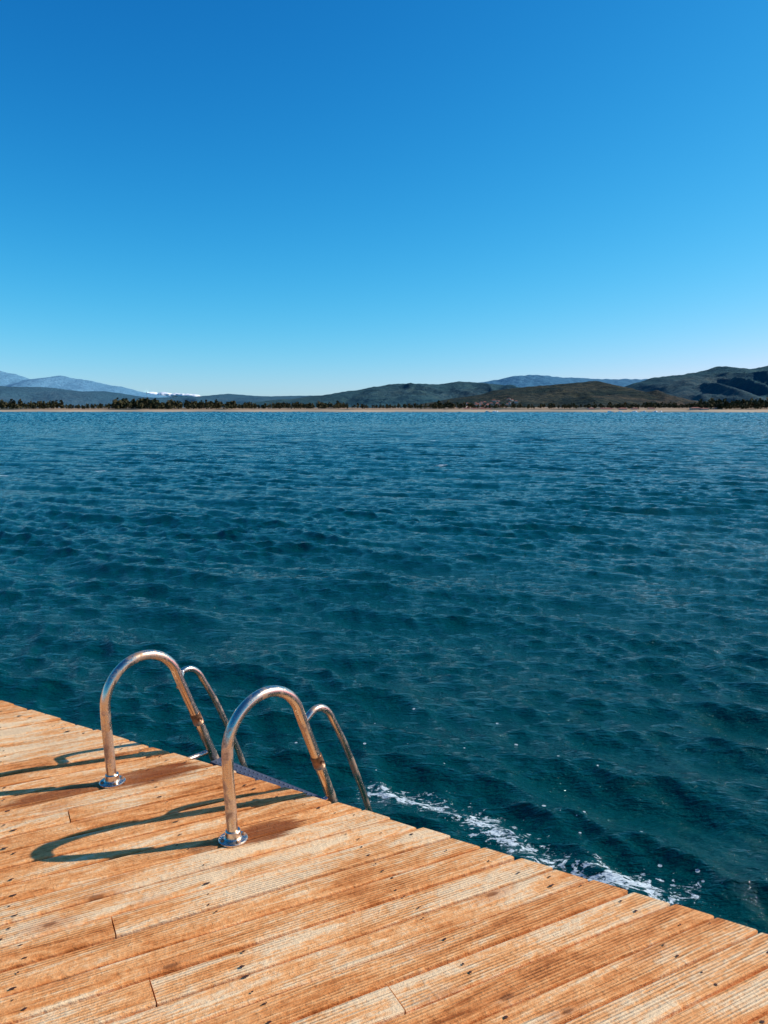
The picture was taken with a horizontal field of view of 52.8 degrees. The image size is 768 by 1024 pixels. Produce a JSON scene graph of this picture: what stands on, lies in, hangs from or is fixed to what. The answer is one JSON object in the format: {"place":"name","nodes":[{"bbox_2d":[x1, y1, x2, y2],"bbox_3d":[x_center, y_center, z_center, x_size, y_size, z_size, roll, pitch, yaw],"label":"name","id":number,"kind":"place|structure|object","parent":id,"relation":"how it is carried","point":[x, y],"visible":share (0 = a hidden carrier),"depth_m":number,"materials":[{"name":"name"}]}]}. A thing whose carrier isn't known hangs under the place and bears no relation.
{"place":"outdoors","nodes":[
{"label":"outdoors","id":0,"kind":"place"},
{"bbox_2d":[0,371,166,397],"bbox_3d":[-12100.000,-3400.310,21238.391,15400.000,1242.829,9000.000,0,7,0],"label":"mountain range","id":1,"kind":"structure","parent":0,"point":[16,380],"depth_m":20838.81,"materials":[{"name":"blue stone"}]},
{"bbox_2d":[0,386,307,407],"bbox_3d":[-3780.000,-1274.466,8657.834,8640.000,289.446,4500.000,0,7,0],"label":"forested hills","id":2,"kind":"structure","parent":0,"point":[26,395],"depth_m":8059.24,"materials":[{"name":"green plant"}]},
{"bbox_2d":[146,392,199,396],"bbox_3d":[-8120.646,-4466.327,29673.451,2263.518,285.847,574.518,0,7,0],"label":"distant snow-capped mountains","id":3,"kind":"structure","parent":0,"point":[176,394],"depth_m":29496.41,"materials":[{"name":"white"}]},
{"bbox_2d":[0,411,767,938],"bbox_3d":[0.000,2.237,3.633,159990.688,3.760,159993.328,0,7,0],"label":"sea water","id":4,"kind":"structure","parent":0,"point":[538,637],"depth_m":9.79,"materials":[{"name":"blue liquid"}]},
{"bbox_2d":[0,700,767,1023],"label":"wooden deck","id":5,"kind":"structure","parent":4,"relation":"in","point":[298,907],"depth_m":2.45,"materials":[{"name":"brown wood"}]},
{"bbox_2d":[99,650,372,847],"bbox_3d":[-0.601,1.681,3.532,0.874,2.151,1.002,6,10,38],"label":"swim ladder","id":6,"kind":"object","parent":5,"relation":"attached to","point":[233,835],"visible":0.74,"depth_m":3.29,"materials":[{"name":"silver metal"}]},
{"bbox_2d":[0,407,767,411],"bbox_3d":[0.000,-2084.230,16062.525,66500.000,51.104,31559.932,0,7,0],"label":"shore land","id":7,"kind":"structure","parent":0,"point":[510,409],"depth_m":1224.88,"materials":[{"name":"beige sand"}]},
{"bbox_2d":[0,397,767,408],"bbox_3d":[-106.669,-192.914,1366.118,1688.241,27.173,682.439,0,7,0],"label":"distant trees","id":8,"kind":"object","parent":7,"relation":"on","point":[143,403],"visible":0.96,"depth_m":1361.14,"materials":[{"name":"green plant"}]},
{"bbox_2d":[689,407,699,409],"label":"beach house","id":9,"kind":"structure","parent":7,"relation":"on","point":[694,408],"depth_m":1059.64,"materials":[{"name":"paint"}]},
{"bbox_2d":[0,0,767,395],"label":"sky","id":10,"kind":"structure","parent":0,"point":[198,197],"materials":[{"name":"blue"}]},
{"bbox_2d":[209,381,706,407],"bbox_3d":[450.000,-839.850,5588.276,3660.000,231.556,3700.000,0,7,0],"label":"forested hills","id":11,"kind":"structure","parent":0,"point":[393,395],"depth_m":5007.92,"materials":[{"name":"green plant"}]},
{"bbox_2d":[403,381,702,407],"bbox_3d":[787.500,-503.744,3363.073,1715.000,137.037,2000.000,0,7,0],"label":"wooded headland","id":12,"kind":"structure","parent":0,"point":[590,392],"depth_m":2979.68,"materials":[{"name":"green plant"}]},
{"bbox_2d":[478,375,646,386],"bbox_3d":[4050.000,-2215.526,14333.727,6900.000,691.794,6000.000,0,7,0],"label":"blue ridge hills","id":13,"kind":"structure","parent":0,"point":[529,380],"depth_m":14244.20,"materials":[{"name":"blue stone"}]},
{"bbox_2d":[625,366,767,402],"bbox_3d":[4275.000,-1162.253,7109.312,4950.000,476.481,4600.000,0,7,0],"label":"forested hills","id":14,"kind":"structure","parent":0,"point":[727,382],"depth_m":6322.71,"materials":[{"name":"green plant"}]}
]}

